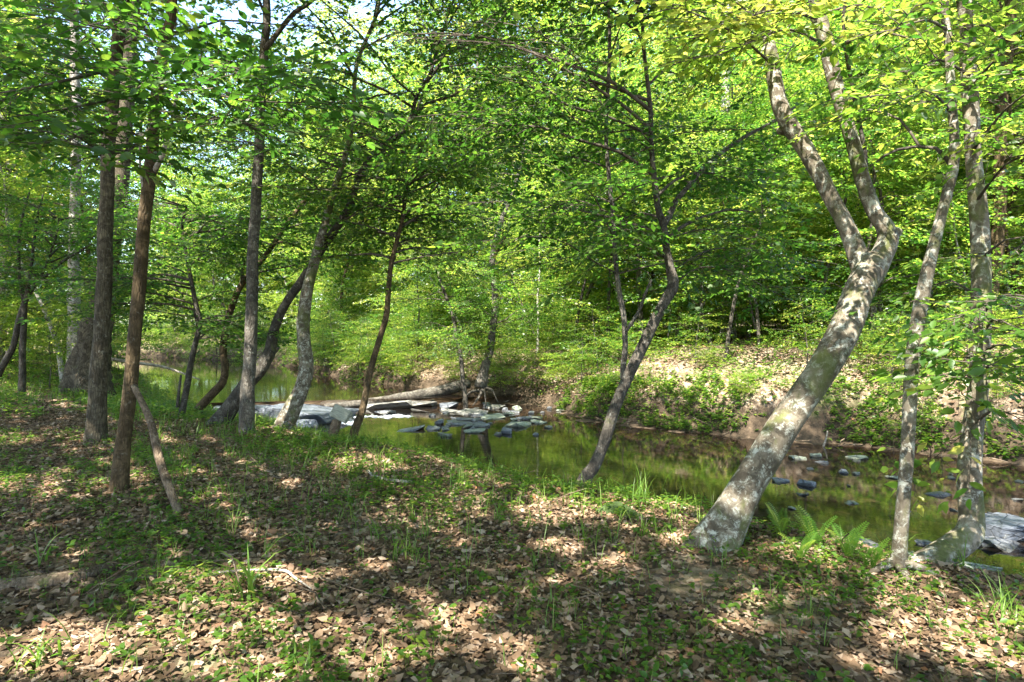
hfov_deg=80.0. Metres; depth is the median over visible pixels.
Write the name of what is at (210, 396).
tree
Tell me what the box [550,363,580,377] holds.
shrub
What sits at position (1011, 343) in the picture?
shrub
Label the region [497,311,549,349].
shrub
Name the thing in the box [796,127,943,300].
understory tree
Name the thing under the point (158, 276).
understory tree
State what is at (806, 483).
rock
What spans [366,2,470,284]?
tall tree
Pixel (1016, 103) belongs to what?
understory tree
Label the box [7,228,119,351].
understory tree
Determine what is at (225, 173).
tall tree
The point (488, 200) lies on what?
understory tree
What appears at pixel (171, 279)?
understory tree
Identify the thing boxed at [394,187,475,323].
young tree
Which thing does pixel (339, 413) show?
marker post
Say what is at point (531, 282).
young tree
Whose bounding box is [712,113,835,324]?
understory tree
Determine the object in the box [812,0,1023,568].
tree
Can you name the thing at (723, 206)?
young tree
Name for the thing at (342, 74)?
tall tree
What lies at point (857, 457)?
rock
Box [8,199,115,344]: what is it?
understory tree
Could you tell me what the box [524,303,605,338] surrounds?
shrub
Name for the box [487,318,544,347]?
shrub
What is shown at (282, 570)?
stick
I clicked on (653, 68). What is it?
tall tree
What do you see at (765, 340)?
ground cover
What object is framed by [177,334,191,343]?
shrub
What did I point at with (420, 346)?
shrub
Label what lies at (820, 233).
shrub
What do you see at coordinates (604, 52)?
tall tree
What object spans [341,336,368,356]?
shrub
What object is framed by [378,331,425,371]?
shrub
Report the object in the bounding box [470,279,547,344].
shrub
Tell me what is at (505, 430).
rock
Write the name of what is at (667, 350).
shrub
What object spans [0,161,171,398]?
sapling
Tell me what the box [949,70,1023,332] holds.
young tree
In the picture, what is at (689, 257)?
young tree
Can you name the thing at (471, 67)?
tall tree
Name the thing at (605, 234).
young tree
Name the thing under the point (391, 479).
stick
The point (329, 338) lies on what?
shrub
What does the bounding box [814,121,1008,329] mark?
young tree
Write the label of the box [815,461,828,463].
stone
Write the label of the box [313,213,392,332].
understory tree
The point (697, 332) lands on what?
shrub
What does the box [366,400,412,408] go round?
rock
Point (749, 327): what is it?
shrub
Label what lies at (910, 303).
shrub
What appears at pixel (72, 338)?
tree
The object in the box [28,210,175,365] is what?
understory tree
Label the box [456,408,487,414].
rock
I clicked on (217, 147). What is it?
tall tree
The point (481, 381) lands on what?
tree
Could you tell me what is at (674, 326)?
young tree
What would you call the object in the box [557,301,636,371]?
shrub
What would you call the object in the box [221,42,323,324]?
tall tree
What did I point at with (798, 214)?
young tree
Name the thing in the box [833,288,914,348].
shrub
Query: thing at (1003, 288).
shrub
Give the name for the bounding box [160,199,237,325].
understory tree
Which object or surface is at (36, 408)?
ground cover
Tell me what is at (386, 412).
rock
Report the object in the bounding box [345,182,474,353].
young tree
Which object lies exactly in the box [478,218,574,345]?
young tree
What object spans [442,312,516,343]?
shrub
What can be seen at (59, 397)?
grass
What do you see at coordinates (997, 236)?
tall tree
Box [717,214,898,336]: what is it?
shrub
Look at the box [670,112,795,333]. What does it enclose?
young tree
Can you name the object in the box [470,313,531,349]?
shrub
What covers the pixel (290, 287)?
understory tree
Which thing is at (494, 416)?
rock
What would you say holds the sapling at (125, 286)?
on the ground at (818, 422)
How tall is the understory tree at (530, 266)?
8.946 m
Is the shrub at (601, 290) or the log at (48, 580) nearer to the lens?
the log at (48, 580)
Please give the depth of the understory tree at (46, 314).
16.12 m
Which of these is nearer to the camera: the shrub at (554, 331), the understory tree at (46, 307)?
the shrub at (554, 331)
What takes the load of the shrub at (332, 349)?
on the ground at (818, 422)
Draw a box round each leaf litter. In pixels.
[0,398,1023,681]
[314,326,1023,430]
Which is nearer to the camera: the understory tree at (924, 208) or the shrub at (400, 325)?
the understory tree at (924, 208)
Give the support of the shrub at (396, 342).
on the ground at (818, 422)
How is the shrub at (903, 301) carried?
on the ground at (818, 422)
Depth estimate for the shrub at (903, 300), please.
22.52 m
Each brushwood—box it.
[0,406,1018,680]
[290,344,527,400]
[530,379,1019,466]
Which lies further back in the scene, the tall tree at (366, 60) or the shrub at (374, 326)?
the tall tree at (366, 60)
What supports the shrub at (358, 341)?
on the ground at (818, 422)
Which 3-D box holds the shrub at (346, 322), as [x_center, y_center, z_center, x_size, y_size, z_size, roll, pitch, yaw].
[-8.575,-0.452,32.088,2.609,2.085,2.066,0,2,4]
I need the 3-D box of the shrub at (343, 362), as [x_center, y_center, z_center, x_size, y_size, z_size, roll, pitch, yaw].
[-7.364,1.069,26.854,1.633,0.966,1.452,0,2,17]
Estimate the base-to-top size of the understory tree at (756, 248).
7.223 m
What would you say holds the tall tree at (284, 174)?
on the ground at (818, 422)
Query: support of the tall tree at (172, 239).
on the ground at (818, 422)
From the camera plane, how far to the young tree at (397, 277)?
24.88 m
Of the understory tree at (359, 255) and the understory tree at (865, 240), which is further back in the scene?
the understory tree at (359, 255)
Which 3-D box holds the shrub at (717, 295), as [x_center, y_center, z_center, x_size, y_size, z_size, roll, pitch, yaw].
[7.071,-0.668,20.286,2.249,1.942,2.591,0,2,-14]
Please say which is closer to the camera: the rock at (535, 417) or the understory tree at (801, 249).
the rock at (535, 417)
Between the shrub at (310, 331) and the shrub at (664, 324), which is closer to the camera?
the shrub at (664, 324)
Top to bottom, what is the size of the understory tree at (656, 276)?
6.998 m
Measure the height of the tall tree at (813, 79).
30.028 m
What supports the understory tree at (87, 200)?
on the ground at (818, 422)
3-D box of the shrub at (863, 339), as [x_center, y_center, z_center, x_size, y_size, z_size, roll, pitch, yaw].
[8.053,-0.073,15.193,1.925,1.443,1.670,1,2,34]
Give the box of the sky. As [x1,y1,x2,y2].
[3,0,968,323]
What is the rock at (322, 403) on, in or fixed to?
on the ground at (818, 422)
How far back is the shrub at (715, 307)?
19.13 m
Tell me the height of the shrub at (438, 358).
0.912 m
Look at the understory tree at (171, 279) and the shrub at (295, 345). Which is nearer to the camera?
the shrub at (295, 345)
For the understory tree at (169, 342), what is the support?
on the ground at (818, 422)
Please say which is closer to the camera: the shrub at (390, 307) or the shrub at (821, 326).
the shrub at (821, 326)
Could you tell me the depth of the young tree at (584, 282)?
21.00 m
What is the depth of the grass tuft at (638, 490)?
5.50 m
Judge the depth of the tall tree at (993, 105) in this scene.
29.35 m
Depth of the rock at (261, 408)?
17.32 m
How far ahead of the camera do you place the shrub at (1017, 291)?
14.25 m
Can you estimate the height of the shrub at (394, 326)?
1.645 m
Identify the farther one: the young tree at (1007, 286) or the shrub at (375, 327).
the shrub at (375, 327)
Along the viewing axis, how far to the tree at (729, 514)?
4.49 m
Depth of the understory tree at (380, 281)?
31.48 m
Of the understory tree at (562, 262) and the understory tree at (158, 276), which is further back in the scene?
the understory tree at (158, 276)
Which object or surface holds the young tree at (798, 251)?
on the ground at (818, 422)
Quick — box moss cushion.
[596,501,643,518]
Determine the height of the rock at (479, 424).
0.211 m
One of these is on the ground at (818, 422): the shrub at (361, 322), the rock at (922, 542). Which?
the shrub at (361, 322)
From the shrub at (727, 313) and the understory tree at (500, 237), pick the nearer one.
the shrub at (727, 313)
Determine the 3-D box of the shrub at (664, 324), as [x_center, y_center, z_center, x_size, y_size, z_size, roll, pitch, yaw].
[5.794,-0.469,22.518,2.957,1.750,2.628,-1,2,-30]
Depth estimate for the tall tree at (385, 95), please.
54.98 m
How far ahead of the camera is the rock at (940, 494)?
9.30 m
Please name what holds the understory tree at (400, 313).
on the ground at (818, 422)
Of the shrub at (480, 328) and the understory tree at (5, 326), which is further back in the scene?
the shrub at (480, 328)
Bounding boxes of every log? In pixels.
[0,560,118,593]
[324,379,470,407]
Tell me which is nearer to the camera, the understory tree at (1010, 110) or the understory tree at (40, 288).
the understory tree at (1010, 110)
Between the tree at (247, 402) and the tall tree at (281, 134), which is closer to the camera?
the tree at (247, 402)
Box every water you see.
[112,357,521,403]
[315,404,1023,577]
[354,414,410,417]
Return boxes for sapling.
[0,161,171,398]
[0,163,350,417]
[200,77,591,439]
[371,243,522,408]
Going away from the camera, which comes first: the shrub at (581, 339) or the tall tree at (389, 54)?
the shrub at (581, 339)
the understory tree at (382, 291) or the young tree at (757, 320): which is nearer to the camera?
the young tree at (757, 320)
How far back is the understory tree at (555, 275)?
27.40 m
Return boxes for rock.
[237,405,271,415]
[263,403,358,423]
[296,419,318,427]
[320,400,347,405]
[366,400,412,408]
[374,410,395,414]
[397,425,424,431]
[412,400,436,406]
[426,425,440,429]
[435,419,443,424]
[439,402,457,407]
[440,433,452,436]
[441,408,459,412]
[447,420,471,424]
[450,417,480,421]
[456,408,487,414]
[463,424,472,427]
[464,428,484,432]
[467,421,489,426]
[480,413,504,418]
[485,404,506,408]
[501,427,511,433]
[504,421,530,426]
[505,410,519,412]
[516,416,530,419]
[526,416,542,419]
[530,419,546,423]
[772,477,789,482]
[788,455,806,459]
[797,479,815,486]
[810,453,821,456]
[838,469,848,473]
[845,455,868,458]
[859,538,878,547]
[885,475,897,478]
[914,539,931,545]
[924,491,950,496]
[957,561,1002,573]
[980,541,992,546]
[984,536,1019,552]
[985,512,1023,540]
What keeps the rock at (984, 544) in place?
on the water at (566, 443)
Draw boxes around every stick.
[0,647,31,662]
[80,666,150,671]
[192,568,310,588]
[366,469,412,482]
[645,624,693,643]
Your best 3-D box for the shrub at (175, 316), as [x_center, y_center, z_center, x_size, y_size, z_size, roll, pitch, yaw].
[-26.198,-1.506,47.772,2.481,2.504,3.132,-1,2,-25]
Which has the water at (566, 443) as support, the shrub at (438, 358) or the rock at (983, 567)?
the rock at (983, 567)
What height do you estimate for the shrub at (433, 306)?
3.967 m
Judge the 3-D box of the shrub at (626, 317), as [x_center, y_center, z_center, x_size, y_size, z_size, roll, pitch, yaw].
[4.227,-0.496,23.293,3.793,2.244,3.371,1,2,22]
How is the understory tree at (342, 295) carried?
on the ground at (818, 422)
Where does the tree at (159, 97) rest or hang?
on the ground at (818, 422)
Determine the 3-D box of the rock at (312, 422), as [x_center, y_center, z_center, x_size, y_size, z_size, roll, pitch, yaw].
[-5.532,2.194,15.513,1.144,0.330,0.781,-1,4,25]
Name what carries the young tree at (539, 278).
on the ground at (818, 422)
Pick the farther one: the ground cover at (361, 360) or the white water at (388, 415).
the ground cover at (361, 360)
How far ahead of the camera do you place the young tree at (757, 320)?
17.29 m
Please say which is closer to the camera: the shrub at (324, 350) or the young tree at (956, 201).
the young tree at (956, 201)
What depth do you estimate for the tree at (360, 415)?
10.14 m
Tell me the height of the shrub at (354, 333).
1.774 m
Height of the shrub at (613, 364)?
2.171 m
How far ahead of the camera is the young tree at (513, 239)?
30.01 m
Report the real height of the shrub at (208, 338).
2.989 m
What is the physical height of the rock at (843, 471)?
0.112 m
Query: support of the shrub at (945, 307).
on the ground at (818, 422)
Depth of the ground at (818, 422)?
5.90 m
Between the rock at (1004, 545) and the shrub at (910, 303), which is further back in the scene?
the shrub at (910, 303)
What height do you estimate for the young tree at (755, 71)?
8.910 m
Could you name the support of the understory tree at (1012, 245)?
on the ground at (818, 422)
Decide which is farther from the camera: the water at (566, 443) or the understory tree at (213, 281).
the understory tree at (213, 281)
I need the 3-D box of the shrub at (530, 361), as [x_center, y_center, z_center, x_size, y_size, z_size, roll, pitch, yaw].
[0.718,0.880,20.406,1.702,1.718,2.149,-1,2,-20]
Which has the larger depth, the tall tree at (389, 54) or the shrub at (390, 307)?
the tall tree at (389, 54)
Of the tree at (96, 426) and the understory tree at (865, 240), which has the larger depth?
the understory tree at (865, 240)
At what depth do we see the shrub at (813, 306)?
20.85 m
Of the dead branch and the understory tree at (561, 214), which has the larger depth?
the understory tree at (561, 214)
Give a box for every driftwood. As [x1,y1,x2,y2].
[111,357,199,379]
[822,430,827,445]
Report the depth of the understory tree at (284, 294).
45.25 m
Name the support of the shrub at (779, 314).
on the ground at (818, 422)
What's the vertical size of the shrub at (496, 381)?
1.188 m
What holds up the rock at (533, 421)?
on the water at (566, 443)
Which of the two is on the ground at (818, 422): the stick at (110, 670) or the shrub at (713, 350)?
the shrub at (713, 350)
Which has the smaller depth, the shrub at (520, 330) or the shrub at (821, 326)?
the shrub at (821, 326)
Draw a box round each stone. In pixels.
[512,405,521,409]
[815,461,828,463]
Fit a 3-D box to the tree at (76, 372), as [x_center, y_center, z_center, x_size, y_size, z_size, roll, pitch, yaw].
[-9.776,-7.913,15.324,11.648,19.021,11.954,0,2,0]
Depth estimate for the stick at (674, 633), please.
3.13 m
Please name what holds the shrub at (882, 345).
on the ground at (818, 422)
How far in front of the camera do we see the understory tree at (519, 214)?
39.20 m
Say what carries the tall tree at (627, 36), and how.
on the ground at (818, 422)
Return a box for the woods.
[11,83,1006,326]
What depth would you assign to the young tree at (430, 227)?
25.90 m
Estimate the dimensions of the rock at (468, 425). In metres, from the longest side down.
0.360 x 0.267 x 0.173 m
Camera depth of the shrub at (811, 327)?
15.07 m
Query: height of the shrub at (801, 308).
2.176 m
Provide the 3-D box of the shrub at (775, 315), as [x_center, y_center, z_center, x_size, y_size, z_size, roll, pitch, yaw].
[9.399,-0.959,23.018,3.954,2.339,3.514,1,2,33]
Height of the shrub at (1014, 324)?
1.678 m
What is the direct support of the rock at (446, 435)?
on the water at (566, 443)
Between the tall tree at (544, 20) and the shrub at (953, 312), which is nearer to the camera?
the shrub at (953, 312)
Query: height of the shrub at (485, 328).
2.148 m
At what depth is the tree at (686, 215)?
20.44 m
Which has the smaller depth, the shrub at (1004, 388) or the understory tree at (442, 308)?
the shrub at (1004, 388)
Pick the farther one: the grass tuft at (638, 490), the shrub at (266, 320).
the shrub at (266, 320)
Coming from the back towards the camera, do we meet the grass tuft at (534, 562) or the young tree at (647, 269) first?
the young tree at (647, 269)
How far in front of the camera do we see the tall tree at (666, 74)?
41.70 m
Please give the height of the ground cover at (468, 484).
1.181 m
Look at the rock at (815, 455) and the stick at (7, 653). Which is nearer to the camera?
the stick at (7, 653)
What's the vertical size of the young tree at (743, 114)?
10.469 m
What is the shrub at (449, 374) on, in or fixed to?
on the ground at (818, 422)
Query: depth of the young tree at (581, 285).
27.28 m
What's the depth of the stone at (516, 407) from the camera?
18.81 m
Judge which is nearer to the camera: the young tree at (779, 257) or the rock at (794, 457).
the rock at (794, 457)
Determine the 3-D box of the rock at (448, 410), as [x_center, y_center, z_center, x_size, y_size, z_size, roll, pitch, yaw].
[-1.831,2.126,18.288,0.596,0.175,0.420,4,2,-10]
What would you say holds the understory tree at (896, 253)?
on the ground at (818, 422)
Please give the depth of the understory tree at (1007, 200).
20.42 m
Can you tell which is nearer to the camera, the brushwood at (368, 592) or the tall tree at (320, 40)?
the brushwood at (368, 592)
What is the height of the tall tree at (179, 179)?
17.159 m
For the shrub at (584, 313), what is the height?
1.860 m
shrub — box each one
[0,321,54,363]
[2,325,74,390]
[112,340,124,370]
[143,315,172,335]
[143,332,164,345]
[160,308,188,334]
[160,331,189,344]
[175,338,202,353]
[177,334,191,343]
[180,339,214,358]
[186,313,237,353]
[228,312,259,343]
[244,314,271,330]
[258,309,270,326]
[270,318,296,331]
[279,330,296,351]
[281,324,327,359]
[283,320,328,354]
[283,343,298,364]
[295,308,363,361]
[295,327,345,373]
[297,339,344,363]
[311,321,352,359]
[312,315,350,354]
[316,303,366,344]
[317,316,401,378]
[332,355,357,370]
[333,313,361,344]
[336,322,370,349]
[337,310,373,348]
[338,322,381,344]
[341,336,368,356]
[341,336,382,361]
[342,316,394,360]
[350,338,400,370]
[352,315,399,340]
[364,300,415,333]
[369,288,423,336]
[370,329,414,355]
[371,330,409,347]
[374,317,414,342]
[376,350,430,375]
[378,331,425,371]
[379,295,436,329]
[380,314,430,347]
[382,306,446,356]
[383,327,450,361]
[390,333,432,362]
[391,315,425,340]
[407,278,460,339]
[415,265,502,338]
[424,350,458,367]
[426,311,469,332]
[429,305,469,340]
[429,356,479,380]
[438,317,498,367]
[441,272,513,338]
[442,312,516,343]
[461,315,520,345]
[468,351,501,370]
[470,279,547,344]
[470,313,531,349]
[475,335,531,363]
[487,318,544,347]
[488,366,528,392]
[492,349,523,369]
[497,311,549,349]
[501,274,573,343]
[502,291,566,346]
[506,343,557,385]
[518,309,587,365]
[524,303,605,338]
[529,324,578,366]
[532,349,602,381]
[535,311,590,351]
[536,258,646,335]
[541,339,614,384]
[547,314,597,334]
[547,321,618,365]
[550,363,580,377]
[554,344,595,364]
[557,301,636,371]
[559,287,632,342]
[571,294,637,355]
[582,301,662,336]
[584,332,670,400]
[598,300,649,331]
[599,322,652,354]
[600,321,645,340]
[606,318,673,358]
[627,336,663,354]
[630,266,741,342]
[630,296,693,348]
[633,263,719,334]
[636,307,700,337]
[644,321,687,341]
[662,308,741,364]
[663,273,739,344]
[671,274,773,329]
[680,294,772,335]
[683,266,802,339]
[687,346,726,366]
[693,290,772,342]
[712,291,806,327]
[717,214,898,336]
[719,371,764,395]
[738,283,839,328]
[738,287,801,326]
[742,275,833,328]
[747,293,862,371]
[754,206,939,327]
[759,299,803,328]
[778,271,869,323]
[788,250,910,325]
[794,311,866,337]
[795,311,877,353]
[807,314,831,335]
[826,325,904,362]
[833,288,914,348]
[835,303,909,330]
[849,307,964,389]
[859,326,949,361]
[866,283,964,332]
[866,376,955,431]
[869,267,946,330]
[882,276,918,323]
[887,248,1004,331]
[888,313,966,357]
[892,260,969,319]
[897,259,1023,340]
[906,290,968,327]
[925,304,1022,360]
[930,286,1023,325]
[935,221,1023,335]
[961,291,1023,335]
[991,359,1023,397]
[992,340,1023,375]
[994,309,1023,357]
[1005,271,1023,322]
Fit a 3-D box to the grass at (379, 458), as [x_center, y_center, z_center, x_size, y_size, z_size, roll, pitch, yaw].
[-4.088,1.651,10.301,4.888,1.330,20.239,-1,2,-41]
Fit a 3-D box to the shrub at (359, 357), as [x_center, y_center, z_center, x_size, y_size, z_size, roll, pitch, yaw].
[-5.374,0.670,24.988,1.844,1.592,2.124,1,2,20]
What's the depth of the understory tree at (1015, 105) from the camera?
17.01 m
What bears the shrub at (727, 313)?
on the ground at (818, 422)
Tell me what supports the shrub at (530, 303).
on the ground at (818, 422)
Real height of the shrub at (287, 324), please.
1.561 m
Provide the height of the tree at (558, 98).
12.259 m
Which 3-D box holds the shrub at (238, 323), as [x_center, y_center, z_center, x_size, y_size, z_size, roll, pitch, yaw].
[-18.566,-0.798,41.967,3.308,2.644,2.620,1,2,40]
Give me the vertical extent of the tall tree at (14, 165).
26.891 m
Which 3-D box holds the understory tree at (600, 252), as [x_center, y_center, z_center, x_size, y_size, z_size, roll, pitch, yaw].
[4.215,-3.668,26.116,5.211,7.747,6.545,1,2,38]
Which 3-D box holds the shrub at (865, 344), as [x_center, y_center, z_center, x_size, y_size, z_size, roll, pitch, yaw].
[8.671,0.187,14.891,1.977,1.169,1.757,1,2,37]
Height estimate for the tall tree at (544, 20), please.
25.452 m
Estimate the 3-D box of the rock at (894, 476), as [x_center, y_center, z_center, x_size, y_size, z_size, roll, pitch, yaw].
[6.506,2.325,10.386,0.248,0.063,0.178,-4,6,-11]
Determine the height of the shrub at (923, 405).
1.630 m
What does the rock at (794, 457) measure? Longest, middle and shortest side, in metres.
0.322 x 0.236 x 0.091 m
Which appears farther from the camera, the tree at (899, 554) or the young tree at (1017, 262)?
the young tree at (1017, 262)
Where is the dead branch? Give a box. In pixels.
[131,384,183,516]
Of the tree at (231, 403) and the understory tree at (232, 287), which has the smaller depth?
the tree at (231, 403)
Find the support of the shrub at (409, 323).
on the ground at (818, 422)
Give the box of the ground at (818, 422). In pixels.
[0,310,1023,681]
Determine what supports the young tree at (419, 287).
on the ground at (818, 422)
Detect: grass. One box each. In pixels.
[0,346,276,424]
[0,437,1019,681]
[50,381,1003,571]
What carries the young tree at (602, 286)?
on the ground at (818, 422)
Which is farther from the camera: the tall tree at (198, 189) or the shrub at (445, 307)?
the tall tree at (198, 189)
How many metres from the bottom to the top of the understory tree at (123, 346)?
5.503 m
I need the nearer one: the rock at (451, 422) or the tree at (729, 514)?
the tree at (729, 514)
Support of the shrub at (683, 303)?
on the ground at (818, 422)
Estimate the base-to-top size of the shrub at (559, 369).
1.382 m
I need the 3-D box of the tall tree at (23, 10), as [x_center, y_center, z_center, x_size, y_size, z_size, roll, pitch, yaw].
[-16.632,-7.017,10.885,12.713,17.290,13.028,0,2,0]
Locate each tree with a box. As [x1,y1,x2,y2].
[0,0,34,17]
[0,0,161,343]
[0,0,189,361]
[0,0,253,361]
[0,0,358,397]
[0,0,405,494]
[0,0,440,443]
[0,1,102,211]
[0,37,208,351]
[0,70,93,362]
[0,88,179,380]
[0,188,67,347]
[1,4,168,341]
[5,151,96,327]
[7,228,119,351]
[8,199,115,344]
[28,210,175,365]
[41,244,180,365]
[49,263,174,372]
[74,0,546,430]
[94,64,470,412]
[96,88,230,324]
[120,205,206,315]
[130,120,232,328]
[135,48,266,327]
[144,219,203,318]
[146,223,205,320]
[148,237,225,332]
[149,161,220,317]
[149,177,241,309]
[152,169,244,312]
[153,181,272,328]
[155,26,315,326]
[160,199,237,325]
[170,0,649,425]
[185,256,244,320]
[187,247,245,324]
[197,168,295,311]
[206,0,313,433]
[217,145,299,326]
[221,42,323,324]
[235,231,290,318]
[238,88,356,330]
[240,204,344,326]
[259,177,337,318]
[260,211,330,319]
[261,123,398,335]
[261,146,379,319]
[271,47,376,327]
[278,0,405,311]
[284,221,378,328]
[288,204,378,328]
[290,25,439,326]
[298,98,383,315]
[310,0,868,486]
[310,247,383,333]
[311,89,467,335]
[312,139,434,316]
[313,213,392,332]
[328,113,412,308]
[332,162,435,331]
[338,0,548,332]
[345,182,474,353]
[353,187,465,348]
[357,47,427,300]
[360,0,565,294]
[365,207,487,341]
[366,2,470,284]
[367,257,402,327]
[372,70,636,405]
[377,215,440,325]
[384,184,481,330]
[393,163,473,334]
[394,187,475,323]
[411,221,516,337]
[425,0,583,325]
[431,100,544,312]
[452,209,556,340]
[453,174,538,320]
[475,141,542,303]
[475,152,578,344]
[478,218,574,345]
[480,186,565,327]
[481,0,604,329]
[485,0,732,324]
[496,124,661,332]
[500,172,594,352]
[502,135,642,316]
[503,160,623,342]
[504,134,688,340]
[506,21,690,344]
[512,0,696,356]
[516,1,684,237]
[520,0,749,334]
[521,109,626,323]
[524,64,702,352]
[531,172,661,329]
[538,168,659,351]
[564,75,720,337]
[567,238,649,340]
[577,0,1023,555]
[579,163,689,338]
[593,0,884,338]
[596,206,692,319]
[597,93,819,345]
[617,3,739,204]
[622,239,710,331]
[623,2,829,345]
[627,0,804,319]
[636,40,670,312]
[642,188,775,341]
[643,0,817,284]
[650,172,741,314]
[658,132,801,336]
[660,0,855,338]
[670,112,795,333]
[671,90,806,346]
[674,139,824,319]
[676,4,890,362]
[699,6,941,319]
[708,66,858,332]
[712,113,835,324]
[717,191,820,331]
[722,0,1023,344]
[734,0,1018,286]
[735,136,846,323]
[737,0,993,260]
[738,134,858,286]
[744,161,845,314]
[750,0,955,336]
[756,77,1006,333]
[757,0,961,336]
[765,0,1023,590]
[782,0,1023,334]
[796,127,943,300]
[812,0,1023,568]
[813,0,1023,325]
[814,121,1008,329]
[847,54,1020,315]
[856,114,1023,290]
[862,0,1023,332]
[865,65,1023,323]
[868,0,1023,174]
[878,3,1023,291]
[878,122,1023,320]
[884,1,1023,325]
[910,0,1023,292]
[942,110,1023,293]
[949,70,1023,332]
[1002,201,1023,286]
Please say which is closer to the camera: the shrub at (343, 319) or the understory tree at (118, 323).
the understory tree at (118, 323)
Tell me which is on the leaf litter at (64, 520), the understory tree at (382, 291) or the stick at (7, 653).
the stick at (7, 653)
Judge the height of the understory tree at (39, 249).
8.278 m
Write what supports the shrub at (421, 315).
on the ground at (818, 422)
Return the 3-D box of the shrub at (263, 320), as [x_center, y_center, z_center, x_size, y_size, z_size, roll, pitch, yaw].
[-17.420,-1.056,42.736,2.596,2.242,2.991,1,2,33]
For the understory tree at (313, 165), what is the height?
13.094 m
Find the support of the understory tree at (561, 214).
on the ground at (818, 422)
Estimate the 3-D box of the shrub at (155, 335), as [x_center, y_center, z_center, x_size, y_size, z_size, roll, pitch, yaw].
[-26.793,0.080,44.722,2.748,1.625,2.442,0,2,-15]
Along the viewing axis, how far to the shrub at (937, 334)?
13.88 m
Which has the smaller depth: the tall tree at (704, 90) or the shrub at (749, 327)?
the shrub at (749, 327)
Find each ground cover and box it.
[0,348,274,422]
[0,424,1023,681]
[33,326,432,383]
[62,391,765,522]
[326,321,1023,430]
[554,364,1023,461]
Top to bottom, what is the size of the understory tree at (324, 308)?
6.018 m
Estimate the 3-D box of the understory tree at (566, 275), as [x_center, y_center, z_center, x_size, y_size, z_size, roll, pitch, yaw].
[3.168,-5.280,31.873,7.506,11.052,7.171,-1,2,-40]
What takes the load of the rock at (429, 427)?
on the water at (566, 443)
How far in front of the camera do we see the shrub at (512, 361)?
22.25 m
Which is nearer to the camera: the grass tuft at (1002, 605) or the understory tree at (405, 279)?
the grass tuft at (1002, 605)
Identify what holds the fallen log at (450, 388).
on the rock at (404, 404)
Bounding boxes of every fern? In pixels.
[765,502,787,531]
[778,531,817,561]
[793,505,836,545]
[825,521,869,556]
[845,537,893,569]
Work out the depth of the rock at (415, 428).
15.04 m
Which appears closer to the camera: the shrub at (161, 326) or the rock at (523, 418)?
the rock at (523, 418)
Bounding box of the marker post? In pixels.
[328,404,352,437]
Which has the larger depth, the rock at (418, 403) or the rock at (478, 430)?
the rock at (418, 403)
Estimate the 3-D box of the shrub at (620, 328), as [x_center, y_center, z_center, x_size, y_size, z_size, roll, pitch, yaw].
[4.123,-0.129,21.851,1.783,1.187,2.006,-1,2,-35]
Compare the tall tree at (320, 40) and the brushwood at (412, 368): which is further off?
the tall tree at (320, 40)
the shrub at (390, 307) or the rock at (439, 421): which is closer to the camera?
the rock at (439, 421)
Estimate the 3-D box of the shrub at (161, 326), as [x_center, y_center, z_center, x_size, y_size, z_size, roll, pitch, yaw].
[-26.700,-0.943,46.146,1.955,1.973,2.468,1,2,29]
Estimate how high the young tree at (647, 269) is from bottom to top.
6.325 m
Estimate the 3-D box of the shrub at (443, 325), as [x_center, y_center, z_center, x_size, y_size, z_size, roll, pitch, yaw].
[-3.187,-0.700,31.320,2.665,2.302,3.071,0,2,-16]
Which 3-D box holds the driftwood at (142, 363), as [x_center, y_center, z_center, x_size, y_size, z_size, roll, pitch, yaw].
[-10.514,0.825,18.064,2.293,0.748,0.258,-1,2,-24]
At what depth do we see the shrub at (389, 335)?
29.22 m
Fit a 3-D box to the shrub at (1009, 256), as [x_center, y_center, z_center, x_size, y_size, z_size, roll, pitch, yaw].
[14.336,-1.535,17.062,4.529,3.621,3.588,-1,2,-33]
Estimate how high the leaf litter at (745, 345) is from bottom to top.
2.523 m
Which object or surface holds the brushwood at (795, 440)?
on the ground at (818, 422)
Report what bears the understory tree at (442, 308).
on the ground at (818, 422)
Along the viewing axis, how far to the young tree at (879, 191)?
15.97 m
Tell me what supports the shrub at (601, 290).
on the ground at (818, 422)
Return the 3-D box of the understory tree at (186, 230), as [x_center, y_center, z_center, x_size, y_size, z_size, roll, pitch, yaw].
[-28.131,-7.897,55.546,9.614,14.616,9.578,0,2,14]
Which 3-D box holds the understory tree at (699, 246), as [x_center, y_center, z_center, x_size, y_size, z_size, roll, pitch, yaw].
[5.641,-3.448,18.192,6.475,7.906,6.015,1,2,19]
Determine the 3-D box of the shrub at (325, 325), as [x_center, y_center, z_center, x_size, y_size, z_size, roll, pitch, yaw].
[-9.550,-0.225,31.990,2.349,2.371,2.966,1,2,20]
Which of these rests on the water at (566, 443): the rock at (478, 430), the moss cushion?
the rock at (478, 430)
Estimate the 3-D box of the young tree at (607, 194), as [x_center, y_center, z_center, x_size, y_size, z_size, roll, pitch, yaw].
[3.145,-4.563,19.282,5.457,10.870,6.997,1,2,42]
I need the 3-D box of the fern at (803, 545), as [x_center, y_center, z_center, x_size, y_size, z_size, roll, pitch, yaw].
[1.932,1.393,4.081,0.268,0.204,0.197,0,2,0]
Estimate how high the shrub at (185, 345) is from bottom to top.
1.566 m
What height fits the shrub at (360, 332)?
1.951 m
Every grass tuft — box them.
[1,613,73,676]
[15,529,59,568]
[172,532,290,601]
[192,481,209,499]
[277,637,327,674]
[521,537,552,570]
[614,464,679,505]
[955,560,1023,630]
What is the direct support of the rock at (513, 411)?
on the water at (566, 443)
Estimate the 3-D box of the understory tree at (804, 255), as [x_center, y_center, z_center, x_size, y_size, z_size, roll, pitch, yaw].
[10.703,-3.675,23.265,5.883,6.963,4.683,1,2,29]
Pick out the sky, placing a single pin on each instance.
(228, 15)
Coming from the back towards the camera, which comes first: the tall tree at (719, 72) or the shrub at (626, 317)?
the tall tree at (719, 72)

